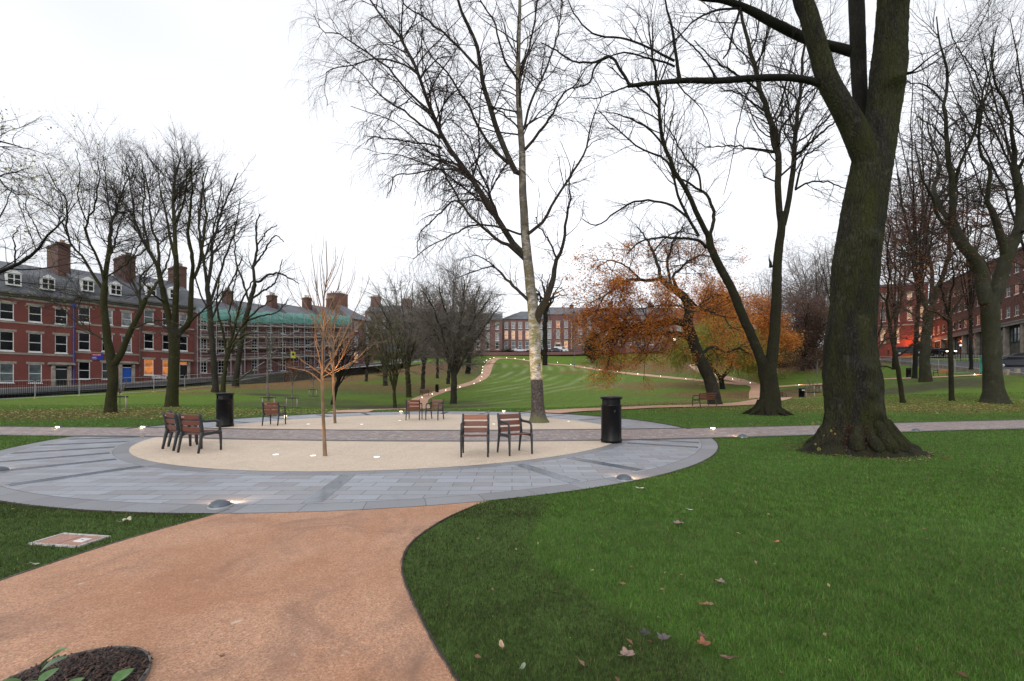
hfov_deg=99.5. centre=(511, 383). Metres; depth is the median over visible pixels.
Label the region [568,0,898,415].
lime tree
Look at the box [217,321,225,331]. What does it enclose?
window
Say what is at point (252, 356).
window
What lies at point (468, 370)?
bare tree
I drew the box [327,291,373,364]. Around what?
corner house
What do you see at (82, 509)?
turf edge
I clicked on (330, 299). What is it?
terraced house
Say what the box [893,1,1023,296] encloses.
bare tree
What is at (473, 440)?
sett path kerb
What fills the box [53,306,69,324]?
window
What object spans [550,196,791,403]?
beech tree
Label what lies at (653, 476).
turf edge
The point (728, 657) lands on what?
fallen leaf
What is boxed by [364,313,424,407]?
thorn tree
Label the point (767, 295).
bare tree
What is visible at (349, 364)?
iron railing
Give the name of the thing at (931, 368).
bank
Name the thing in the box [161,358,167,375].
window
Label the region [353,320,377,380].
bare tree
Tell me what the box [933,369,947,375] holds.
park bench
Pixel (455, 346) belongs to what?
round tree
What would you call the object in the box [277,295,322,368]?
terraced house
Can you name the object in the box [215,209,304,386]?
lime tree
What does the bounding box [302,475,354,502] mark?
slate inlay
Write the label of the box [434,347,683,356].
brick wall
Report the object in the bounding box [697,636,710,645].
fallen leaf
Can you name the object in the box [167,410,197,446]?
armchair
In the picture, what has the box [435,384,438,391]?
litter bin
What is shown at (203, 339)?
window
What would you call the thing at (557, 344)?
door
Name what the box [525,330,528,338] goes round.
window
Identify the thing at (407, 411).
turf edge
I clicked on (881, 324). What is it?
young tree
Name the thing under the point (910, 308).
window
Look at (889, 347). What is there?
corner house
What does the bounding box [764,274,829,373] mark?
copper tree
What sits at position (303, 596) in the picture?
front path
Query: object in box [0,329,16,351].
window
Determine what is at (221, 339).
window
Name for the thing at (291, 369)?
young tree
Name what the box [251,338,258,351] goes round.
window
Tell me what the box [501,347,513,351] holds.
evergreen bush
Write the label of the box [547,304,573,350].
town house
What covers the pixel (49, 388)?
fence panel
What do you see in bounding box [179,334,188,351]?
window
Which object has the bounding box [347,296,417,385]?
thorn tree
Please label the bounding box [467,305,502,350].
town house
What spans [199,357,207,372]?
window
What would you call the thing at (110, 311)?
window
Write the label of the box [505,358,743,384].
diagonal path
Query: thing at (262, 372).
iron railing
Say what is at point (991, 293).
beech tree
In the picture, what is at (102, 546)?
path edging
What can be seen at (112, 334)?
window
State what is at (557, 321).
window
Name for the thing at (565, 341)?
window
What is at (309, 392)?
tree stakes
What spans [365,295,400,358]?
town house
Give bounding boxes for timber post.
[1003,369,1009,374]
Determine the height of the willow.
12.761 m
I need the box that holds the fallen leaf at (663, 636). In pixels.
[657,632,669,640]
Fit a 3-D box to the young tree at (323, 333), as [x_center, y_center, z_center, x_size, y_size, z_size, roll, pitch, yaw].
[-3.692,-0.846,9.234,3.221,4.787,1.785,0,0,0]
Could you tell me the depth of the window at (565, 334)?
152.11 m
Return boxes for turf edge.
[1,436,185,514]
[11,419,1023,429]
[125,411,689,428]
[402,504,477,680]
[566,438,719,492]
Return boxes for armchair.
[161,412,199,450]
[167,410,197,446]
[177,413,221,453]
[262,402,285,425]
[406,399,422,419]
[425,399,443,419]
[460,413,489,456]
[497,412,532,455]
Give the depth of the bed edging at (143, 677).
2.39 m
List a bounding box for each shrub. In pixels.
[4,647,133,680]
[754,331,822,364]
[754,351,799,367]
[789,354,821,368]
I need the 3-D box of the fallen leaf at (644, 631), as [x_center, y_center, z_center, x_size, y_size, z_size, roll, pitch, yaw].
[0.799,1.508,2.636,0.081,0.021,0.068,0,0,26]
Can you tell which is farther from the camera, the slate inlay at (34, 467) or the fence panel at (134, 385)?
the fence panel at (134, 385)
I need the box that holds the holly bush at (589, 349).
[578,330,603,362]
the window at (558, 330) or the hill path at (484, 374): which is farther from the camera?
the window at (558, 330)
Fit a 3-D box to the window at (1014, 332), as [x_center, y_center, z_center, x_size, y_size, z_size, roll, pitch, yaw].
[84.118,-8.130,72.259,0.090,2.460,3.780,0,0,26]
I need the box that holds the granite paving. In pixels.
[0,412,701,504]
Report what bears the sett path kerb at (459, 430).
on the sett path at (537, 434)
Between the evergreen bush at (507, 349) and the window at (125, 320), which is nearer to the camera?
the window at (125, 320)
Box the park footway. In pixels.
[0,361,419,394]
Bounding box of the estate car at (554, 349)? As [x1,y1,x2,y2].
[549,348,562,350]
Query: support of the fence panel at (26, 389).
on the ground at (504, 384)
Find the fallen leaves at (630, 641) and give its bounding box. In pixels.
[11,437,1021,680]
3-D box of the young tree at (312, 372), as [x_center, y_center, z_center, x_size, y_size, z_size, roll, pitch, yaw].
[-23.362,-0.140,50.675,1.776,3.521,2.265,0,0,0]
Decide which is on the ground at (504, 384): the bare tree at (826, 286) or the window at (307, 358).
the bare tree at (826, 286)
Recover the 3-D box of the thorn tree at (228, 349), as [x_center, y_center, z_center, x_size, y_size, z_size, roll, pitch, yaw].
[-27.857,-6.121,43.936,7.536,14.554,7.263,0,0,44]
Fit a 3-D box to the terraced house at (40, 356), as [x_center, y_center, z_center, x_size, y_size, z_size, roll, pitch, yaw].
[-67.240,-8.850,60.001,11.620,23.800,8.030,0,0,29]
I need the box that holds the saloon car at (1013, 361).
[1002,356,1023,366]
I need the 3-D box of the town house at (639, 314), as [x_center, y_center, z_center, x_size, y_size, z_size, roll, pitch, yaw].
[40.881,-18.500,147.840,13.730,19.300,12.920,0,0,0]
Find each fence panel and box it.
[3,380,34,398]
[33,379,78,398]
[78,378,120,396]
[120,377,153,394]
[151,375,184,392]
[182,373,210,389]
[211,372,233,386]
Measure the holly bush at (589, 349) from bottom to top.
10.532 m
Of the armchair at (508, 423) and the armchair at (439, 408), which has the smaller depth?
the armchair at (508, 423)
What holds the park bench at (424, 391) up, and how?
on the hill path at (484, 374)
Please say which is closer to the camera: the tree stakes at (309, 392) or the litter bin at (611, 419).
the litter bin at (611, 419)
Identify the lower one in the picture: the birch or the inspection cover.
the inspection cover
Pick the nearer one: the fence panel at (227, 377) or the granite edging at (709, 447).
the granite edging at (709, 447)
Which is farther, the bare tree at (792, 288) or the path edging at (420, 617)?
the bare tree at (792, 288)
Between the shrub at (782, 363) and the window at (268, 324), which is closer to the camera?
the window at (268, 324)
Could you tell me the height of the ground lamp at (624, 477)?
0.098 m
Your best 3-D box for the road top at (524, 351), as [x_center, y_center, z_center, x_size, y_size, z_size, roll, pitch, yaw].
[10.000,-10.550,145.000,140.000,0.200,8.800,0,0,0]
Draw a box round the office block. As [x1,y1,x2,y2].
[931,246,1023,355]
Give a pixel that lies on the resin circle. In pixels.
(245, 454)
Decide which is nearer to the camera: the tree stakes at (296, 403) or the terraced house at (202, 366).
the tree stakes at (296, 403)
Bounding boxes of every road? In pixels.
[0,359,427,398]
[879,358,1023,372]
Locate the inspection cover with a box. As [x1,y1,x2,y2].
[28,533,110,547]
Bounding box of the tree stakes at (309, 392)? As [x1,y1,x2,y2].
[308,389,317,396]
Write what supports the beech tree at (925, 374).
on the ground at (504, 384)
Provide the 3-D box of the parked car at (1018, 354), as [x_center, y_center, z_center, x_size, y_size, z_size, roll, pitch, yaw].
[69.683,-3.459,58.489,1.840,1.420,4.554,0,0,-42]
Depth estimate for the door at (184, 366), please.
72.17 m
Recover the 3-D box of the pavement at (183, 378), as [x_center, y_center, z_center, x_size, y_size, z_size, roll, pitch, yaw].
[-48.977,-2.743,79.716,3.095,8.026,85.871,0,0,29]
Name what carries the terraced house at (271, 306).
on the ground at (504, 384)
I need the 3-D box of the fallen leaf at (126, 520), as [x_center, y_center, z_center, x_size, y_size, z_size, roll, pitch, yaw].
[-4.241,1.494,4.758,0.126,0.048,0.106,0,0,15]
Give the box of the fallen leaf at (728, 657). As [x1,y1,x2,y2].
[720,655,738,658]
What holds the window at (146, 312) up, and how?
in the terraced house at (152, 364)
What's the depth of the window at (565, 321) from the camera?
152.11 m
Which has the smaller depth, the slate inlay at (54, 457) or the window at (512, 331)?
the slate inlay at (54, 457)
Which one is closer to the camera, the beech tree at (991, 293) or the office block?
the beech tree at (991, 293)
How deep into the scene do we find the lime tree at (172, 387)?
29.63 m
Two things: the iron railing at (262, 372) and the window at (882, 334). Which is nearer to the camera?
the iron railing at (262, 372)
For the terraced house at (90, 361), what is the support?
on the ground at (504, 384)
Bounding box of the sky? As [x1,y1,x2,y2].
[0,0,1023,346]
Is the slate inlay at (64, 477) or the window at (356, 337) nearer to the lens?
the slate inlay at (64, 477)
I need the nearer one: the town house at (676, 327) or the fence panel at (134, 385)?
the fence panel at (134, 385)
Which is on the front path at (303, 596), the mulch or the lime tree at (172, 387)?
the mulch
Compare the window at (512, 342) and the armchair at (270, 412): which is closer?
the armchair at (270, 412)
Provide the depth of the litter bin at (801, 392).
43.79 m
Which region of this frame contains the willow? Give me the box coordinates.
[656,309,784,388]
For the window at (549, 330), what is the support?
in the town house at (557, 321)
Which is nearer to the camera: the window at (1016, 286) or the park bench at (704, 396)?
the park bench at (704, 396)
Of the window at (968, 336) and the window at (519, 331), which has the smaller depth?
the window at (968, 336)
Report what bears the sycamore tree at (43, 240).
on the ground at (504, 384)
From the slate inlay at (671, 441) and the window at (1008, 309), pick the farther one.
the window at (1008, 309)
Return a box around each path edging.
[0,509,227,580]
[401,504,475,680]
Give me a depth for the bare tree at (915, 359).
45.79 m
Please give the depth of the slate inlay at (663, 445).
10.73 m
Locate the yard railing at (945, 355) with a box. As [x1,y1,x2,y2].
[936,352,968,360]
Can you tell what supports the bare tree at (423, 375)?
on the ground at (504, 384)
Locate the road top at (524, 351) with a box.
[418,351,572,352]
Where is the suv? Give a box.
[896,346,919,354]
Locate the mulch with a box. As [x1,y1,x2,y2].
[9,645,153,680]
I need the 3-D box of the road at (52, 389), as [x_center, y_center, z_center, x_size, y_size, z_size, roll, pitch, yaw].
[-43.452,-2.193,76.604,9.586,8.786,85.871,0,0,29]
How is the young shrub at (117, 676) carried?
on the mulch
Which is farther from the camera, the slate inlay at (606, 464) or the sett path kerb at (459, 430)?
the sett path kerb at (459, 430)
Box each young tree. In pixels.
[118,381,130,408]
[260,238,406,455]
[263,328,286,395]
[283,358,303,406]
[303,280,375,422]
[305,369,319,395]
[570,341,579,366]
[804,378,815,396]
[806,359,821,391]
[877,280,933,348]
[878,198,966,402]
[901,236,1006,400]
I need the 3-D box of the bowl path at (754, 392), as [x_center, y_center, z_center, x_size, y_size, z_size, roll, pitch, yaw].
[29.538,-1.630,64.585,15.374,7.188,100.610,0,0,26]
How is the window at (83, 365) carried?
in the terraced house at (90, 361)
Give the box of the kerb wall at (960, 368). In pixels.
[880,359,1023,375]
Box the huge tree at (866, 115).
[531,0,1023,458]
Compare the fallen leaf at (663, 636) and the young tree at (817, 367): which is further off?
the young tree at (817, 367)
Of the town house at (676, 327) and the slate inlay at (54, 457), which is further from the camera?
the town house at (676, 327)
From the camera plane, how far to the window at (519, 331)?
155.11 m
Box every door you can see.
[47,362,75,385]
[118,361,138,382]
[179,359,193,377]
[555,340,560,346]
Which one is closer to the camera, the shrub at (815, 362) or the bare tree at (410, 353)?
the bare tree at (410, 353)
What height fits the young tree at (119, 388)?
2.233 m
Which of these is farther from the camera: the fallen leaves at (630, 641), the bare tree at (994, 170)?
the bare tree at (994, 170)
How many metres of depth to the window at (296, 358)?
89.79 m
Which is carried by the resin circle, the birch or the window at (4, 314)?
the birch
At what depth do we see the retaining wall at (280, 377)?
71.23 m
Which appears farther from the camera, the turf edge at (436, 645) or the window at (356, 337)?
the window at (356, 337)
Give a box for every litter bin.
[215,392,233,426]
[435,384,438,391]
[600,396,621,442]
[798,388,804,396]
[906,368,911,376]
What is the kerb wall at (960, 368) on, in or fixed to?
on the ground at (504, 384)
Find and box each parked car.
[931,348,956,355]
[1003,353,1023,357]
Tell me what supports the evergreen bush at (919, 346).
on the ground at (504, 384)
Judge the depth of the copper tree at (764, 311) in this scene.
95.39 m
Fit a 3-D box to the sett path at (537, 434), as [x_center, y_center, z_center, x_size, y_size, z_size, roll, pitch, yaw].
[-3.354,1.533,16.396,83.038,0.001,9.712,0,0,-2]
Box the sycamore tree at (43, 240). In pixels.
[0,96,117,311]
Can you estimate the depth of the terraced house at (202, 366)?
76.63 m
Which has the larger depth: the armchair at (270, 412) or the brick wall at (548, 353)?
the brick wall at (548, 353)
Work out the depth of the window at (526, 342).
155.09 m
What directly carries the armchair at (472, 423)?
on the resin circle
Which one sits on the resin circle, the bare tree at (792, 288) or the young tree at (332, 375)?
the young tree at (332, 375)
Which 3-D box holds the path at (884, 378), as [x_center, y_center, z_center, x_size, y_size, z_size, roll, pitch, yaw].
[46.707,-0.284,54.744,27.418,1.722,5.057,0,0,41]
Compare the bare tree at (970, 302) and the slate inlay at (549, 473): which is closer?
the slate inlay at (549, 473)
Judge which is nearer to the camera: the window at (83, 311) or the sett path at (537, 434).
the sett path at (537, 434)
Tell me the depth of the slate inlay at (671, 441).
11.46 m
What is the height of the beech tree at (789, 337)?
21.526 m
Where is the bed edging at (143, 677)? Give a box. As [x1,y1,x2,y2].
[2,646,150,680]
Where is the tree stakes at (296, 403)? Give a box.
[285,398,301,407]
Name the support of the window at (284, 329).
in the terraced house at (271, 306)
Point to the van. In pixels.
(563, 348)
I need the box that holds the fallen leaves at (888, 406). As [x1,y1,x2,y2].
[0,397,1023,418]
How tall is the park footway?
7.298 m
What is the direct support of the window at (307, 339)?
in the terraced house at (296, 309)
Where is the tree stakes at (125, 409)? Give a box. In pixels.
[117,396,133,410]
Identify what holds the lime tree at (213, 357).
on the ground at (504, 384)
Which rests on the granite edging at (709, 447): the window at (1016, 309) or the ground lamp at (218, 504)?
the ground lamp at (218, 504)
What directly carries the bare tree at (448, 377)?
on the ground at (504, 384)
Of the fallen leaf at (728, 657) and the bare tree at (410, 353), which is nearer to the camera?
the fallen leaf at (728, 657)
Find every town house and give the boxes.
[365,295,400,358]
[397,298,431,357]
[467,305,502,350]
[502,311,543,350]
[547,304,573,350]
[572,304,615,350]
[615,303,656,349]
[654,306,697,347]
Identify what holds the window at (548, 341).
in the town house at (557, 321)
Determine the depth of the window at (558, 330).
152.11 m
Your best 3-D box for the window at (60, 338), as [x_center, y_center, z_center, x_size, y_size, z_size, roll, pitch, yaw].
[-61.697,-5.460,59.327,0.260,2.880,1.660,0,0,29]
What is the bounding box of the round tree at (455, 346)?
[387,247,524,403]
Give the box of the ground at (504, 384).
[0,348,1023,680]
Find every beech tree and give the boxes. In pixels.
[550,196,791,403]
[668,273,806,378]
[832,114,1022,381]
[836,0,1023,404]
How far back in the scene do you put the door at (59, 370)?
59.31 m
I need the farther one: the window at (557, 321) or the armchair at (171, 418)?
the window at (557, 321)
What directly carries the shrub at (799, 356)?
on the ground at (504, 384)
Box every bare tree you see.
[346,258,450,396]
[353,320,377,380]
[384,267,458,388]
[431,292,449,377]
[434,289,480,383]
[449,273,507,373]
[519,272,567,364]
[730,262,798,327]
[753,226,835,361]
[785,2,1020,377]
[785,232,907,327]
[817,132,1002,369]
[892,54,1023,369]
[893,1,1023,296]
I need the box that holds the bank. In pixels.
[899,364,975,372]
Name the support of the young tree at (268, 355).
on the ground at (504, 384)
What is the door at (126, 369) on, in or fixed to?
in the terraced house at (90, 361)
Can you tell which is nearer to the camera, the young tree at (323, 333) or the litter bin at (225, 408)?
the young tree at (323, 333)
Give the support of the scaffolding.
on the ground at (504, 384)
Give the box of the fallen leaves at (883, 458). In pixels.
[781,441,948,461]
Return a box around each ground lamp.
[0,466,10,472]
[207,499,233,509]
[615,474,632,481]
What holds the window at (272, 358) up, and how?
in the terraced house at (271, 306)
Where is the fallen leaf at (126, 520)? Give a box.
[120,516,130,521]
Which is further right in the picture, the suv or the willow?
the suv
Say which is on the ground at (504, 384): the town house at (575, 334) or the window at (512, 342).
the town house at (575, 334)
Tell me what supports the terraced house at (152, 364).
on the ground at (504, 384)
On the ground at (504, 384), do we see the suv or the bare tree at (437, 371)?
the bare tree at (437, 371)
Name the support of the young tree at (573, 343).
on the ground at (504, 384)
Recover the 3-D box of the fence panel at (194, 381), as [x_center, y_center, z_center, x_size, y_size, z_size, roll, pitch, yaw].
[-42.945,-0.303,59.500,0.600,2.331,4.152,0,0,16]
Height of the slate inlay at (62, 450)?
0.014 m
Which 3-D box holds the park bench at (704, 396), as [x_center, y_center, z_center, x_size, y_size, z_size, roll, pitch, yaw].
[12.459,1.019,28.035,1.811,0.880,0.616,0,0,-33]
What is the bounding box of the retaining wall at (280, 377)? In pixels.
[0,361,402,395]
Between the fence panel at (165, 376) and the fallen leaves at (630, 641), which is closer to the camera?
the fallen leaves at (630, 641)
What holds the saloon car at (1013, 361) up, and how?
on the road at (975, 364)
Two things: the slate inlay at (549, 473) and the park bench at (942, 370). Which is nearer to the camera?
the slate inlay at (549, 473)
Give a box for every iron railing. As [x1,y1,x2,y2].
[1,366,280,393]
[288,358,400,371]
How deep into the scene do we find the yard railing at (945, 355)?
71.00 m
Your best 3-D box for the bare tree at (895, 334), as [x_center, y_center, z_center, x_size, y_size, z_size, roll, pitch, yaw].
[56.239,-19.677,62.695,18.856,35.395,20.362,0,0,-40]
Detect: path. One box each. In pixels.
[0,420,1023,439]
[0,500,488,680]
[331,358,499,411]
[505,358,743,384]
[529,364,791,412]
[759,374,981,386]
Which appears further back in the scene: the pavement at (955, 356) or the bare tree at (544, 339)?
the bare tree at (544, 339)
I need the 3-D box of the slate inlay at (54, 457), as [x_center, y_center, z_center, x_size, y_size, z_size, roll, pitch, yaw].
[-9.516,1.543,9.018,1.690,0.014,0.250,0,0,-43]
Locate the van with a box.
[554,347,568,350]
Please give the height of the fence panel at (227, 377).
2.214 m
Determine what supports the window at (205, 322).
in the terraced house at (202, 366)
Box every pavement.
[0,359,398,388]
[918,355,1003,357]
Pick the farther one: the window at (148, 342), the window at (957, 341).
the window at (957, 341)
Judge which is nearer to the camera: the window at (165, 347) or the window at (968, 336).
the window at (165, 347)
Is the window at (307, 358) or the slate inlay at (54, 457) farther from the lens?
the window at (307, 358)
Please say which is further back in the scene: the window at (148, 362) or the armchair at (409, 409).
the window at (148, 362)
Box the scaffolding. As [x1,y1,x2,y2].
[197,307,356,376]
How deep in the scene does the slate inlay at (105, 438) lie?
12.09 m
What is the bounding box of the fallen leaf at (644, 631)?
[637,628,650,634]
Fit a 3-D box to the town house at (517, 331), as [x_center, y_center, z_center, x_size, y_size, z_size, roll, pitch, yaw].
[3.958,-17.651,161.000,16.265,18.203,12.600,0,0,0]
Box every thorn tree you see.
[193,254,282,392]
[315,323,378,404]
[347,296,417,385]
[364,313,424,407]
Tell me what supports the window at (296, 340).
in the terraced house at (296, 309)
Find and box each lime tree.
[0,103,222,413]
[64,111,264,406]
[164,150,267,392]
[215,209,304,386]
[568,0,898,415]
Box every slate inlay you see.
[0,452,109,462]
[4,466,144,485]
[11,446,115,453]
[11,458,116,470]
[40,441,127,445]
[69,437,142,439]
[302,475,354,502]
[515,464,579,482]
[565,457,643,470]
[626,442,697,447]
[641,440,698,442]
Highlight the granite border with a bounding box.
[113,414,628,474]
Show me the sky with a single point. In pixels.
(226, 67)
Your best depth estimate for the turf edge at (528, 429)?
15.01 m
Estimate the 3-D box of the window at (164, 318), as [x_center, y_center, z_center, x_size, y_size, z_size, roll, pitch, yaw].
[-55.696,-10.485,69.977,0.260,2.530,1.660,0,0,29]
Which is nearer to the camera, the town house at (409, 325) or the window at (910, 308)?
the window at (910, 308)
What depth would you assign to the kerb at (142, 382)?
63.85 m
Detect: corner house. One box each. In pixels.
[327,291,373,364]
[877,282,928,357]
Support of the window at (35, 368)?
in the terraced house at (40, 356)
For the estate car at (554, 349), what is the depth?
145.11 m
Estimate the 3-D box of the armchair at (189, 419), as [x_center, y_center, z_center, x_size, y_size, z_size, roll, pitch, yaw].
[-7.084,1.102,9.843,0.611,0.880,0.616,0,0,13]
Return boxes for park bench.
[420,390,431,395]
[692,392,716,406]
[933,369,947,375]
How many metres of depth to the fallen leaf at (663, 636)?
2.58 m
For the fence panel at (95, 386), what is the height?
2.126 m
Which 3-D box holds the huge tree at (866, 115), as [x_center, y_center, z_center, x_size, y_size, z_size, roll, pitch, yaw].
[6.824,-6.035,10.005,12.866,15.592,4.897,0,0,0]
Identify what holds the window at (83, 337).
in the terraced house at (90, 361)
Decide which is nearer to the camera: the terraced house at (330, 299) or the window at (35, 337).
the window at (35, 337)
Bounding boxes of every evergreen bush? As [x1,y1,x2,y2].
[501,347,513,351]
[908,336,935,355]
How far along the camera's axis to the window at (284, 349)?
87.33 m
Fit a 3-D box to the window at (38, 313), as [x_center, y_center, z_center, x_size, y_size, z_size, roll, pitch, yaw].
[-62.899,-9.235,57.193,0.260,2.530,1.660,0,0,29]
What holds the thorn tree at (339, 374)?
on the ground at (504, 384)
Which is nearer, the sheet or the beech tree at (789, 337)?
the sheet
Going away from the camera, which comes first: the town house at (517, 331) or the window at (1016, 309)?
the window at (1016, 309)
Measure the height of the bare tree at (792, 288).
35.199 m
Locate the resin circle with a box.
[129,414,611,470]
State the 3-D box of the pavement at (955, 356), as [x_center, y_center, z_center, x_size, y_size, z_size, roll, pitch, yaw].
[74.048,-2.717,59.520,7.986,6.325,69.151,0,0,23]
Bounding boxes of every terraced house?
[0,239,75,387]
[66,254,140,384]
[131,264,195,380]
[193,288,245,376]
[234,292,289,373]
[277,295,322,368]
[312,296,347,366]
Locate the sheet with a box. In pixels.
[980,355,981,373]
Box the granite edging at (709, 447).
[0,411,717,512]
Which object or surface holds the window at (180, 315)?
in the terraced house at (152, 364)
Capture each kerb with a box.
[0,360,398,389]
[0,420,1002,430]
[0,428,1023,440]
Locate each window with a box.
[0,300,16,320]
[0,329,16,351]
[0,361,16,383]
[26,303,43,323]
[26,330,43,352]
[26,362,43,383]
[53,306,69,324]
[53,332,69,353]
[76,304,91,323]
[76,330,90,350]
[76,359,91,379]
[100,332,114,351]
[100,360,107,379]
[108,308,114,325]
[120,310,133,326]
[120,334,133,352]
[142,331,154,349]
[142,357,154,375]
[144,308,154,324]
[161,310,171,325]
[161,332,167,350]
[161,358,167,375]
[179,312,186,326]
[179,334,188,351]
[199,318,207,330]
[199,336,208,352]
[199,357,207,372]
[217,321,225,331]
[217,338,225,353]
[217,358,223,373]
[250,356,258,370]
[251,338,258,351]
[265,323,272,332]
[266,358,272,370]
[280,324,286,334]
[280,340,286,353]
[280,358,286,370]
[294,338,298,349]
[294,355,299,366]
[305,338,310,350]
[305,357,310,367]
[317,339,321,351]
[353,335,358,346]
[511,330,515,338]
[511,341,515,349]
[518,330,522,338]
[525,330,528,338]
[525,341,528,349]
[547,329,551,338]
[547,340,550,348]
[555,320,560,327]
[556,329,560,338]
[563,320,568,327]
[564,329,567,338]
[564,340,567,348]
[879,327,886,343]
[907,306,912,320]
[955,338,960,350]
[967,336,973,348]
[1005,307,1009,318]
[1010,327,1019,342]
[1015,283,1018,294]
[1015,305,1018,316]
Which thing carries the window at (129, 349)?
in the terraced house at (90, 361)
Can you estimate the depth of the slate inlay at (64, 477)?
7.15 m
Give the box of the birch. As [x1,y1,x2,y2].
[285,0,627,422]
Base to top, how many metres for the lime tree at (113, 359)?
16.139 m
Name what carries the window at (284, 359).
in the terraced house at (271, 306)
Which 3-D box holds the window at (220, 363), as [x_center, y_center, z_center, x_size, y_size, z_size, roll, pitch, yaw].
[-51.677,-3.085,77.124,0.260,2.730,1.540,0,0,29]
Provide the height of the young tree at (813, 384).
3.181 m
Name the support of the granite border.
on the ground at (504, 384)
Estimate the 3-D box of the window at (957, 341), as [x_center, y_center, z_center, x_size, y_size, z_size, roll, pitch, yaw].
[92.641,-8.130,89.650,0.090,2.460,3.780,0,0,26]
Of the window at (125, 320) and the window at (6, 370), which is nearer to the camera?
the window at (6, 370)
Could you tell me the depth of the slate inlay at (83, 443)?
11.08 m
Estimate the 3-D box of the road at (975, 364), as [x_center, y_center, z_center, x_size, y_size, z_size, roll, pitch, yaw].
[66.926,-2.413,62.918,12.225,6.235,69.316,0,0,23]
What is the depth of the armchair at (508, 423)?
9.64 m
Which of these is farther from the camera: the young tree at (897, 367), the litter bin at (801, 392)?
the litter bin at (801, 392)
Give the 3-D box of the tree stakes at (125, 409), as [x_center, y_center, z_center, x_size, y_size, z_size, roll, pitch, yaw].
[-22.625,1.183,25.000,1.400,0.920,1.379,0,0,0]
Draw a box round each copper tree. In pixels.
[744,292,796,357]
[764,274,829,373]
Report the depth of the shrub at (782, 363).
99.00 m
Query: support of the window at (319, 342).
in the terraced house at (296, 309)
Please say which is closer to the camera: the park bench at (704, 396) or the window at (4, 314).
the park bench at (704, 396)
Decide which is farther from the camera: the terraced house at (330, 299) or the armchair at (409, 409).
the terraced house at (330, 299)
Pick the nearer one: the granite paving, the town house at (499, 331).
the granite paving
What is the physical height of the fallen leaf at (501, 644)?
0.021 m
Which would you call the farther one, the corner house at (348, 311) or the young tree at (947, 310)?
the corner house at (348, 311)
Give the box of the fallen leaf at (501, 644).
[499,639,503,648]
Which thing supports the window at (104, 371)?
in the terraced house at (90, 361)

